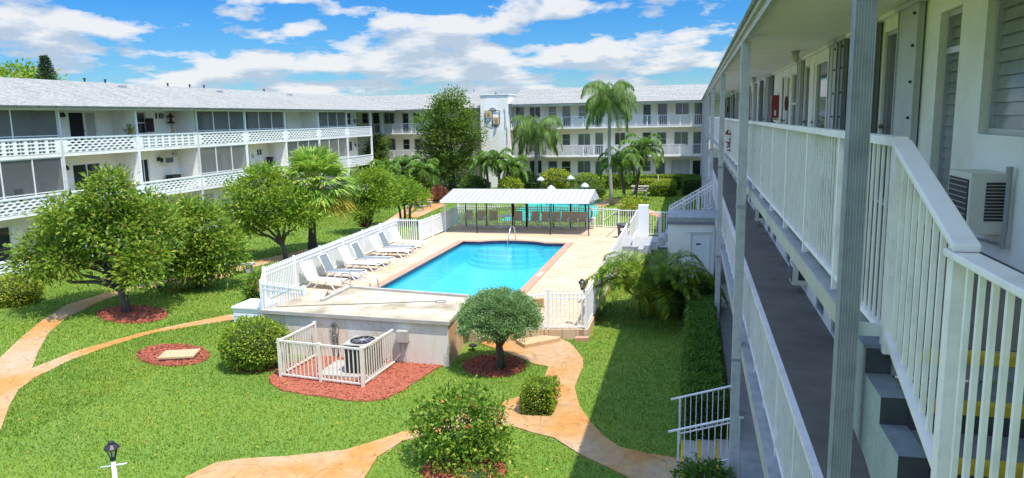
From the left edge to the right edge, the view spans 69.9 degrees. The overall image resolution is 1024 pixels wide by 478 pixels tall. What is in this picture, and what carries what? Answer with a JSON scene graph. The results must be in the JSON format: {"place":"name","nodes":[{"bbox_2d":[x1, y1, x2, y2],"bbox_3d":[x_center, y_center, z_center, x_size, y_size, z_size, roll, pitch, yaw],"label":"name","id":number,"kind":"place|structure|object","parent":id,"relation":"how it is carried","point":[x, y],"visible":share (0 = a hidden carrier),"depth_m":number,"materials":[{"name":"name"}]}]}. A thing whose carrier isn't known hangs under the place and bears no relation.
{"place":"outdoors","nodes":[
{"label":"outdoors","id":0,"kind":"place"},
{"bbox_2d":[31,314,233,378],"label":"path","id":1,"kind":"structure","parent":0,"point":[45,367],"depth_m":22.62,"materials":[{"name":"concrete"}]},
{"bbox_2d":[0,207,414,429],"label":"path","id":2,"kind":"structure","parent":0,"point":[16,366],"depth_m":22.69,"materials":[{"name":"concrete"}]},
{"bbox_2d":[184,396,519,477],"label":"path","id":3,"kind":"structure","parent":0,"point":[356,460],"depth_m":14.51,"materials":[{"name":"concrete"}]},
{"bbox_2d":[0,187,729,477],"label":"lawn","id":4,"kind":"structure","parent":0,"point":[466,347],"depth_m":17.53,"materials":[{"name":"plant"}]},
{"bbox_2d":[0,271,46,307],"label":"yellow hedge","id":5,"kind":"object","parent":4,"relation":"on","point":[12,293],"visible":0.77,"depth_m":27.83,"materials":[{"name":"green plant"}]},
{"bbox_2d":[0,57,67,80],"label":"distant tree","id":6,"kind":"object","parent":4,"relation":"on","point":[27,73],"visible":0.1,"depth_m":108.58,"materials":[{"name":"green plant"}]},
{"bbox_2d":[35,54,57,79],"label":"norfolk pine","id":7,"kind":"object","parent":4,"relation":"on","point":[44,71],"visible":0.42,"depth_m":106.28,"materials":[{"name":"green plant"}]},
{"bbox_2d":[100,441,126,477],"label":"garden lamp","id":8,"kind":"object","parent":4,"relation":"on","point":[110,448],"visible":1,"depth_m":11.30,"materials":[{"name":"white metal"}]},
{"bbox_2d":[97,304,167,323],"bbox_3d":[-13.673,2.726,26.373,3.382,0.080,1.888,6,12,36],"label":"mulch bed","id":9,"kind":"object","parent":4,"relation":"on","point":[146,317],"visible":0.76,"depth_m":26.11,"materials":[{"name":"red wood"}]},
{"bbox_2d":[0,162,202,312],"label":"spreading tree","id":10,"kind":"object","parent":9,"relation":"on","point":[92,226],"visible":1,"depth_m":25.64,"materials":[{"name":"green plant"}]},
{"bbox_2d":[136,343,208,366],"bbox_3d":[-9.986,3.440,21.593,2.692,0.080,1.606,6,12,37],"label":"mulch bed","id":11,"kind":"object","parent":4,"relation":"on","point":[178,362],"visible":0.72,"depth_m":21.33,"materials":[{"name":"red wood"}]},
{"bbox_2d":[157,349,200,360],"bbox_3d":[-9.679,3.390,21.308,1.000,0.160,0.680,-2,9,-6],"label":"utility cover","id":12,"kind":"object","parent":11,"relation":"on","point":[169,355],"visible":0.99,"depth_m":21.13,"materials":[{"name":"concrete"}]},
{"bbox_2d":[0,77,395,276],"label":"apartment building","id":13,"kind":"structure","parent":4,"relation":"on","point":[219,135],"depth_m":42.82,"materials":[{"name":"beige paint"}]},
{"bbox_2d":[0,226,12,268],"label":"door","id":14,"kind":"structure","parent":13,"relation":"in","point":[5,237],"depth_m":34.12,"materials":[{"name":"black"}]},
{"bbox_2d":[68,112,86,150],"bbox_3d":[-22.549,-5.598,37.971,0.125,1.980,1.020,1,10,14],"label":"door","id":15,"kind":"structure","parent":13,"relation":"in","point":[76,119],"depth_m":37.97,"materials":[{"name":"black"}]},
{"bbox_2d":[72,162,100,196],"bbox_3d":[-22.440,-3.035,38.735,0.075,1.930,1.900,1,10,14],"label":"door","id":16,"kind":"structure","parent":13,"relation":"in","point":[77,168],"depth_m":38.38,"materials":[{"name":"black"}]},
{"bbox_2d":[84,112,98,149],"bbox_3d":[-22.332,-5.747,38.847,0.125,1.980,0.750,1,10,14],"label":"door","id":17,"kind":"structure","parent":13,"relation":"in","point":[90,120],"depth_m":38.86,"materials":[{"name":"white"}]},
{"bbox_2d":[144,191,258,292],"bbox_3d":[-13.202,0.099,29.937,5.757,4.162,3.868,1,10,14],"label":"bushy tree","id":18,"kind":"object","parent":4,"relation":"on","point":[200,257],"visible":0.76,"depth_m":29.41,"materials":[{"name":"green plant"}]},
{"bbox_2d":[232,361,271,373],"bbox_3d":[-7.306,3.545,20.631,1.810,0.080,1.158,10,14,49],"label":"mulch bed","id":19,"kind":"object","parent":4,"relation":"on","point":[255,372],"visible":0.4,"depth_m":19.97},
{"bbox_2d":[214,314,293,373],"bbox_3d":[-7.160,2.860,20.384,2.032,1.522,1.999,1,10,14],"label":"round shrub","id":20,"kind":"object","parent":19,"relation":"on","point":[252,341],"visible":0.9,"depth_m":19.90,"materials":[{"name":"green plant"}]},
{"bbox_2d":[231,298,276,321],"bbox_3d":[-8.854,2.495,25.337,1.130,0.580,1.180,1,10,14],"label":"storage chest","id":21,"kind":"object","parent":4,"relation":"on","point":[251,307],"visible":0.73,"depth_m":24.87,"materials":[{"name":"white paint"}]},
{"bbox_2d":[241,270,274,299],"bbox_3d":[-9.605,1.832,27.773,1.279,1.314,1.320,1,10,14],"label":"flowering shrub","id":22,"kind":"object","parent":4,"relation":"on","point":[251,288],"visible":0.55,"depth_m":27.44,"materials":[{"name":"green plant"}]},
{"bbox_2d":[211,160,335,259],"bbox_3d":[-12.062,-1.384,36.016,6.700,4.996,3.938,1,10,14],"label":"leafy tree","id":23,"kind":"object","parent":4,"relation":"on","point":[254,200],"visible":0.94,"depth_m":35.48,"materials":[{"name":"green plant"}]},
{"bbox_2d":[93,304,526,476],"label":"scattered chips","id":24,"kind":"object","parent":4,"relation":"on","point":[305,358],"visible":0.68,"depth_m":19.98,"materials":[{"name":"red wood"}]},
{"bbox_2d":[272,141,361,250],"bbox_3d":[-10.126,-2.141,37.674,5.042,5.884,4.712,1,10,14],"label":"fan palm","id":25,"kind":"object","parent":4,"relation":"on","point":[309,163],"visible":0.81,"depth_m":36.79,"materials":[{"name":"green plant"}]},
{"bbox_2d":[0,243,674,477],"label":"fallen leaves","id":26,"kind":"object","parent":4,"relation":"on","point":[504,461],"visible":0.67,"depth_m":19.35,"materials":[{"name":"brown plant"}]},
{"bbox_2d":[270,355,443,401],"bbox_3d":[-4.196,3.558,20.172,4.243,0.080,4.432,4,10,26],"label":"mulch bed","id":27,"kind":"object","parent":4,"relation":"on","point":[291,387],"visible":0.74,"depth_m":18.94,"materials":[{"name":"red wood"}]},
{"bbox_2d":[276,321,394,386],"bbox_3d":[-4.720,3.068,19.792,2.656,1.070,1.804,2,10,20],"label":"equipment fence","id":28,"kind":"object","parent":27,"relation":"on","point":[316,344],"visible":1,"depth_m":19.18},
{"bbox_2d":[317,360,388,379],"bbox_3d":[-4.269,3.557,19.825,1.620,0.098,1.180,1,10,14],"label":"concrete pad","id":29,"kind":"object","parent":27,"relation":"on","point":[339,371],"visible":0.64,"depth_m":19.52,"materials":[{"name":"grey concrete"}]},
{"bbox_2d":[342,336,382,373],"bbox_3d":[-3.994,3.101,19.690,0.820,0.830,0.820,1,10,14],"label":"condenser","id":30,"kind":"object","parent":29,"relation":"on","point":[358,341],"visible":0.69,"depth_m":19.39,"materials":[{"name":"grey metal"}]},
{"bbox_2d":[258,286,469,366],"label":"pump house","id":31,"kind":"structure","parent":4,"relation":"on","point":[433,338],"depth_m":21.03,"materials":[{"name":"beige paint"}]},
{"bbox_2d":[394,329,408,363],"bbox_3d":[-3.101,3.000,20.284,0.472,0.960,0.225,1,10,14],"label":"meter box","id":32,"kind":"object","parent":31,"relation":"attached to","point":[402,336],"visible":0.98,"depth_m":20.16,"materials":[{"name":"metal"}]},
{"bbox_2d":[336,160,406,228],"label":"bright tree","id":33,"kind":"object","parent":4,"relation":"on","point":[376,180],"visible":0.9,"depth_m":43.24,"materials":[{"name":"green plant"}]},
{"bbox_2d":[359,133,392,169],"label":"tree","id":34,"kind":"object","parent":4,"relation":"on","point":[382,141],"visible":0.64,"depth_m":72.31,"materials":[{"name":"green plant"}]},
{"bbox_2d":[375,171,432,224],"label":"three stem tree","id":35,"kind":"object","parent":4,"relation":"on","point":[414,193],"visible":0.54,"depth_m":46.77,"materials":[{"name":"green plant"}]},
{"bbox_2d":[393,153,424,186],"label":"clump palm","id":36,"kind":"object","parent":4,"relation":"on","point":[405,160],"visible":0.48,"depth_m":65.07,"materials":[{"name":"green plant"}]},
{"bbox_2d":[405,158,439,193],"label":"clump palm","id":37,"kind":"object","parent":4,"relation":"on","point":[419,171],"visible":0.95,"depth_m":63.98,"materials":[{"name":"green plant"}]},
{"bbox_2d":[356,92,496,183],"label":"apartment building","id":38,"kind":"structure","parent":4,"relation":"on","point":[393,126],"depth_m":75.53,"materials":[{"name":"beige paint"}]},
{"bbox_2d":[405,84,488,189],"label":"ficus tree","id":39,"kind":"object","parent":4,"relation":"on","point":[444,128],"visible":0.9,"depth_m":68.73,"materials":[{"name":"green plant"}]},
{"bbox_2d":[262,224,636,342],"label":"pool deck","id":40,"kind":"structure","parent":4,"relation":"on","point":[576,262],"depth_m":32.73,"materials":[{"name":"beige concrete"}]},
{"bbox_2d":[300,259,349,290],"bbox_3d":[-7.323,1.411,28.628,1.879,1.014,0.683,3,10,25],"label":"sun lounger","id":41,"kind":"object","parent":40,"relation":"on","point":[309,270],"visible":0.9,"depth_m":28.76,"materials":[{"name":"white paint"}]},
{"bbox_2d":[259,219,395,314],"bbox_3d":[-7.621,0.832,31.271,2.533,1.320,16.159,-1,9,1],"label":"pool fence","id":42,"kind":"object","parent":40,"relation":"on","point":[360,237],"visible":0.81,"depth_m":29.08,"materials":[{"name":"white metal"}]},
{"bbox_2d":[318,253,366,280],"bbox_3d":[-6.983,1.142,30.219,1.879,1.014,0.683,2,10,16],"label":"sun lounger","id":43,"kind":"object","parent":40,"relation":"on","point":[326,263],"visible":0.91,"depth_m":30.30,"materials":[{"name":"white paint"}]},
{"bbox_2d":[338,245,383,271],"bbox_3d":[-6.572,0.851,31.933,1.879,1.014,0.683,2,10,18],"label":"sun lounger","id":44,"kind":"object","parent":40,"relation":"on","point":[346,255],"visible":0.98,"depth_m":31.99,"materials":[{"name":"white paint"}]},
{"bbox_2d":[350,241,394,266],"bbox_3d":[-6.255,0.679,32.937,1.879,1.014,0.683,1,10,15],"label":"sun lounger","id":45,"kind":"object","parent":40,"relation":"on","point":[357,250],"visible":0.91,"depth_m":33.00,"materials":[{"name":"white paint"}]},
{"bbox_2d":[369,235,410,257],"bbox_3d":[-5.786,0.360,34.813,1.879,1.014,0.683,1,10,13],"label":"sun lounger","id":46,"kind":"object","parent":40,"relation":"on","point":[375,243],"visible":0.91,"depth_m":34.81,"materials":[{"name":"white paint"}]},
{"bbox_2d":[377,231,417,253],"bbox_3d":[-5.598,0.181,35.874,1.879,1.014,0.683,1,10,15],"label":"sun lounger","id":47,"kind":"object","parent":40,"relation":"on","point":[384,240],"visible":0.88,"depth_m":35.89,"materials":[{"name":"white paint"}]},
{"bbox_2d":[389,227,426,249],"bbox_3d":[-5.267,-0.040,37.170,1.879,1.014,0.683,3,10,24],"label":"sun lounger","id":48,"kind":"object","parent":40,"relation":"on","point":[395,235],"visible":0.87,"depth_m":37.28,"materials":[{"name":"white paint"}]},
{"bbox_2d":[418,206,458,240],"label":"pool fence","id":49,"kind":"object","parent":40,"relation":"on","point":[432,225],"visible":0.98,"depth_m":41.18,"materials":[{"name":"white metal"}]},
{"bbox_2d":[372,239,573,292],"bbox_3d":[-1.462,1.239,31.871,6.190,0.035,14.778,1,10,14],"label":"pool coping","id":50,"kind":"object","parent":40,"relation":"on","point":[533,280],"visible":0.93,"depth_m":33.15,"materials":[{"name":"stone"}]},
{"bbox_2d":[391,245,560,296],"bbox_3d":[-1.421,2.314,32.128,5.550,1.830,14.300,1,10,14],"label":"pool basin","id":51,"kind":"object","parent":40,"relation":"in","point":[469,270],"visible":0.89,"depth_m":36.58,"materials":[{"name":"liquid"}]},
{"bbox_2d":[380,241,563,287],"bbox_3d":[-1.458,1.369,31.898,5.550,0.230,14.150,1,10,14],"label":"waterline tile","id":52,"kind":"object","parent":51,"relation":"attached to","point":[432,261],"visible":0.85,"depth_m":37.62,"materials":[{"name":"blue tile"}]},
{"bbox_2d":[440,189,598,235],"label":"awning","id":53,"kind":"object","parent":40,"relation":"on","point":[552,196],"visible":0.99,"depth_m":41.89,"materials":[{"name":"white paint"}]},
{"bbox_2d":[457,204,602,226],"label":"pool fence","id":54,"kind":"object","parent":40,"relation":"on","point":[537,209],"visible":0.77,"depth_m":44.11,"materials":[{"name":"white metal"}]},
{"bbox_2d":[523,289,587,328],"bbox_3d":[0.589,2.183,22.235,3.424,1.270,0.270,-2,9,-4],"label":"pool fence","id":55,"kind":"object","parent":40,"relation":"on","point":[548,298],"visible":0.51,"depth_m":22.27,"materials":[{"name":"white metal"}]},
{"bbox_2d":[587,223,627,323],"bbox_3d":[3.951,1.002,29.128,0.075,1.220,14.338,1,10,14],"label":"pool fence","id":56,"kind":"object","parent":40,"relation":"on","point":[616,247],"visible":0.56,"depth_m":25.27,"materials":[{"name":"white metal"}]},
{"bbox_2d":[618,209,637,235],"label":"pool fence","id":57,"kind":"object","parent":40,"relation":"on","point":[633,226],"visible":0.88,"depth_m":41.04,"materials":[{"name":"white metal"}]},
{"bbox_2d":[421,456,505,477],"bbox_3d":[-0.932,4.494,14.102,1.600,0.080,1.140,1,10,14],"label":"mulch bed","id":58,"kind":"object","parent":4,"relation":"on","point":[449,470],"visible":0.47,"depth_m":14.06,"materials":[{"name":"red wood"}]},
{"bbox_2d":[400,374,521,474],"bbox_3d":[-0.982,3.615,14.490,2.510,1.717,2.201,1,10,14],"label":"flowering bush","id":59,"kind":"object","parent":58,"relation":"on","point":[466,445],"visible":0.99,"depth_m":14.16,"materials":[{"name":"green plant"}]},
{"bbox_2d":[451,463,502,477],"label":"bush","id":60,"kind":"object","parent":58,"relation":"on","point":[480,472],"visible":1,"depth_m":13.48,"materials":[{"name":"green plant"}]},
{"bbox_2d":[458,174,491,188],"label":"fern clump","id":61,"kind":"object","parent":4,"relation":"on","point":[473,181],"visible":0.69,"depth_m":64.81,"materials":[{"name":"green plant"}]},
{"bbox_2d":[469,151,501,188],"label":"clump palm","id":62,"kind":"object","parent":4,"relation":"on","point":[474,163],"visible":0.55,"depth_m":63.81,"materials":[{"name":"green plant"}]},
{"bbox_2d":[463,354,524,376],"bbox_3d":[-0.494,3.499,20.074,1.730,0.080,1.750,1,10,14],"label":"mulch bed","id":63,"kind":"object","parent":4,"relation":"on","point":[492,368],"visible":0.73,"depth_m":19.80,"materials":[{"name":"red wood"}]},
{"bbox_2d":[452,284,546,369],"bbox_3d":[-0.334,2.401,19.670,2.600,2.392,2.574,1,10,14],"label":"clipped juniper","id":64,"kind":"object","parent":63,"relation":"on","point":[501,316],"visible":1,"depth_m":19.00,"materials":[{"name":"green plant"}]},
{"bbox_2d":[478,147,514,186],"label":"clump palm","id":65,"kind":"object","parent":4,"relation":"on","point":[498,162],"visible":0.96,"depth_m":62.74,"materials":[{"name":"green plant"}]},
{"bbox_2d":[497,175,523,188],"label":"fern clump","id":66,"kind":"object","parent":4,"relation":"on","point":[509,182],"visible":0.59,"depth_m":62.51,"materials":[{"name":"plant"}]},
{"bbox_2d":[493,154,530,184],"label":"clump palm","id":67,"kind":"object","parent":4,"relation":"on","point":[515,168],"visible":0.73,"depth_m":63.53,"materials":[{"name":"green plant"}]},
{"bbox_2d":[511,171,539,188],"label":"court bush","id":68,"kind":"object","parent":4,"relation":"on","point":[531,182],"visible":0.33,"depth_m":68.25,"materials":[{"name":"green plant"}]},
{"bbox_2d":[511,114,563,188],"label":"queen palm","id":69,"kind":"object","parent":4,"relation":"on","point":[543,129],"visible":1,"depth_m":67.11,"materials":[{"name":"green plant"}]},
{"bbox_2d":[516,335,559,347],"bbox_3d":[0.819,3.078,22.005,1.302,0.170,0.574,-6,10,-27],"label":"step","id":70,"kind":"object","parent":4,"relation":"on","point":[534,341],"visible":0.92,"depth_m":21.87,"materials":[{"name":"beige concrete"}]},
{"bbox_2d":[500,202,598,220],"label":"shuffleboard court","id":71,"kind":"object","parent":4,"relation":"on","point":[559,205],"visible":0.21,"depth_m":54.40,"materials":[{"name":"paint"}]},
{"bbox_2d":[537,168,573,188],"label":"court bush","id":72,"kind":"object","parent":4,"relation":"on","point":[553,177],"visible":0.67,"depth_m":66.79,"materials":[{"name":"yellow plant"}]},
{"bbox_2d":[571,172,606,188],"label":"court bush","id":73,"kind":"object","parent":4,"relation":"on","point":[590,177],"visible":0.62,"depth_m":66.54,"materials":[{"name":"green plant"}]},
{"bbox_2d":[580,79,636,205],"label":"queen palm","id":74,"kind":"object","parent":4,"relation":"on","point":[600,99],"visible":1,"depth_m":53.58,"materials":[{"name":"green plant"}]},
{"bbox_2d":[597,147,644,198],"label":"young palm","id":75,"kind":"object","parent":4,"relation":"on","point":[623,164],"visible":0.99,"depth_m":55.92,"materials":[{"name":"green plant"}]},
{"bbox_2d":[616,193,645,215],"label":"pale shrub","id":76,"kind":"object","parent":4,"relation":"on","point":[625,202],"visible":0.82,"depth_m":49.75,"materials":[{"name":"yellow plant"}]},
{"bbox_2d":[618,133,664,198],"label":"young palm","id":77,"kind":"object","parent":4,"relation":"on","point":[645,149],"visible":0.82,"depth_m":57.47,"materials":[{"name":"green plant"}]},
{"bbox_2d":[602,173,695,189],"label":"hedge","id":78,"kind":"object","parent":4,"relation":"on","point":[616,181],"visible":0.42,"depth_m":67.39,"materials":[{"name":"green plant"}]},
{"bbox_2d":[583,246,728,326],"bbox_3d":[4.739,1.444,24.453,4.604,2.416,4.408,-4,10,-19],"label":"areca palm","id":79,"kind":"object","parent":4,"relation":"on","point":[640,282],"visible":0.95,"depth_m":23.73,"materials":[{"name":"green plant"}]},
{"bbox_2d":[650,181,677,196],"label":"oval hedge","id":80,"kind":"object","parent":4,"relation":"on","point":[663,188],"visible":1,"depth_m":60.82,"materials":[{"name":"green plant"}]},
{"bbox_2d":[622,181,713,265],"bbox_3d":[7.067,-0.820,33.351,3.912,3.877,4.900,1,10,14],"label":"stair flight","id":81,"kind":"object","parent":4,"relation":"on","point":[641,240],"visible":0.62,"depth_m":33.05,"materials":[{"name":"paint"}]},
{"bbox_2d":[662,288,693,319],"bbox_3d":[5.701,2.107,24.645,1.467,1.123,1.907,1,10,14],"label":"walkway shrub","id":82,"kind":"object","parent":4,"relation":"on","point":[678,305],"visible":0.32,"depth_m":24.16,"materials":[{"name":"green plant"}]},
{"bbox_2d":[667,209,714,279],"bbox_3d":[7.200,0.348,29.595,1.801,2.790,2.490,1,10,14],"label":"storage room","id":83,"kind":"object","parent":4,"relation":"on","point":[691,230],"visible":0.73,"depth_m":28.37,"materials":[{"name":"paint"}]},
{"bbox_2d":[690,234,708,279],"bbox_3d":[7.268,0.735,28.407,0.655,1.890,0.100,1,10,14],"label":"door","id":84,"kind":"structure","parent":83,"relation":"in","point":[699,242],"depth_m":28.35,"materials":[{"name":"white paint"}]},
{"bbox_2d":[681,173,700,194],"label":"side hedge","id":85,"kind":"object","parent":4,"relation":"on","point":[691,183],"visible":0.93,"depth_m":61.64,"materials":[{"name":"green plant"}]},
{"bbox_2d":[669,452,734,477],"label":"bush","id":86,"kind":"object","parent":4,"relation":"on","point":[694,469],"visible":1,"depth_m":12.71,"materials":[{"name":"green plant"}]},
{"bbox_2d":[678,293,728,439],"bbox_3d":[5.006,2.946,19.346,1.084,1.270,9.009,1,10,14],"label":"long hedge","id":87,"kind":"object","parent":4,"relation":"on","point":[702,367],"visible":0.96,"depth_m":16.64,"materials":[{"name":"green plant"}]},
{"bbox_2d":[687,272,721,304],"bbox_3d":[6.571,1.858,25.041,1.381,1.425,2.818,1,10,14],"label":"walkway shrub","id":88,"kind":"object","parent":4,"relation":"on","point":[706,289],"visible":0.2,"depth_m":24.30,"materials":[{"name":"green plant"}]},
{"bbox_2d":[668,385,743,477],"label":"entry steps","id":89,"kind":"structure","parent":4,"relation":"on","point":[712,449],"depth_m":14.54,"materials":[{"name":"metal"}]},
{"bbox_2d":[707,192,763,477],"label":"ground walkway","id":90,"kind":"structure","parent":4,"relation":"on","point":[750,465],"depth_m":16.84,"materials":[{"name":"grey concrete"}]},
{"bbox_2d":[701,0,1023,477],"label":"apartment building","id":91,"kind":"structure","parent":4,"relation":"on","point":[861,84],"depth_m":7.99,"materials":[{"name":"paint"}]},
{"bbox_2d":[769,95,778,117],"bbox_3d":[7.888,-3.981,22.018,0.204,0.670,0.624,1,10,14],"label":"extinguisher cabinet","id":92,"kind":"object","parent":91,"relation":"attached to","point":[774,106],"visible":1,"depth_m":21.74,"materials":[{"name":"red metal"}]},
{"bbox_2d":[789,261,806,285],"bbox_3d":[6.290,0.752,16.108,0.312,0.420,0.604,1,10,14],"label":"air conditioner","id":93,"kind":"object","parent":91,"relation":"attached to","point":[796,277],"visible":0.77,"depth_m":15.85,"materials":[{"name":"grey metal"}]},
{"bbox_2d":[810,58,827,172],"bbox_3d":[6.246,-2.479,14.841,0.125,2.230,1.700,1,10,14],"label":"door","id":94,"kind":"structure","parent":91,"relation":"in","point":[821,67],"depth_m":15.08,"materials":[{"name":"white"}]},
{"bbox_2d":[877,29,896,202],"bbox_3d":[4.914,-1.567,9.478,0.125,2.230,0.900,1,10,14],"label":"door","id":95,"kind":"structure","parent":91,"relation":"in","point":[885,127],"depth_m":9.76,"materials":[{"name":"silver metal"}]},
{"bbox_2d":[853,140,1023,477],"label":"staircase","id":96,"kind":"structure","parent":91,"relation":"attached to","point":[950,422],"depth_m":3.11,"materials":[{"name":"metal"}]},
{"bbox_2d":[932,7,962,223],"bbox_3d":[4.459,-1.191,7.379,0.075,2.190,0.640,1,10,14],"label":"door","id":97,"kind":"structure","parent":91,"relation":"in","point":[954,20],"depth_m":7.54,"materials":[{"name":"silver metal"}]},
{"bbox_2d":[948,169,1011,234],"bbox_3d":[3.863,-0.318,6.091,0.302,0.490,0.534,1,10,14],"label":"air conditioner","id":98,"kind":"object","parent":91,"relation":"attached to","point":[977,197],"visible":0.67,"depth_m":5.86,"materials":[{"name":"grey metal"}]},
{"bbox_2d":[976,167,1013,248],"bbox_3d":[4.016,-0.303,6.285,0.052,0.710,1.157,1,10,14],"label":"conduit pipe","id":99,"kind":"object","parent":91,"relation":"attached to","point":[1009,172],"visible":0.77,"depth_m":5.75,"materials":[{"name":"grey metal"}]},
{"bbox_2d":[986,0,1023,135],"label":"window","id":100,"kind":"structure","parent":91,"relation":"in","point":[1005,114],"depth_m":6.15,"materials":[{"name":"silver metal"}]},
{"bbox_2d":[0,0,751,95],"label":"sky","id":101,"kind":"structure","parent":0,"point":[325,47],"materials":[{"name":"blue"}]},
{"bbox_2d":[479,94,516,187],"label":"stair tower","id":102,"kind":"structure","parent":0,"point":[500,136],"depth_m":71.06,"materials":[{"name":"paint"}]},
{"bbox_2d":[481,339,679,477],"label":"path","id":103,"kind":"structure","parent":0,"point":[568,423],"depth_m":16.07,"materials":[{"name":"concrete"}]},
{"bbox_2d":[518,374,560,415],"bbox_3d":[0.643,3.612,16.946,0.893,0.838,1.026,1,10,14],"label":"clipped hedge","id":104,"kind":"object","parent":103,"relation":"on","point":[539,397],"visible":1,"depth_m":16.67,"materials":[{"name":"green plant"}]},
{"bbox_2d":[509,84,719,181],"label":"apartment building","id":105,"kind":"structure","parent":0,"point":[671,115],"depth_m":70.09,"materials":[{"name":"beige paint"}]},
{"bbox_2d":[671,159,689,174],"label":"window","id":106,"kind":"structure","parent":105,"relation":"in","point":[677,166],"depth_m":69.49,"materials":[{"name":"grey glass"}]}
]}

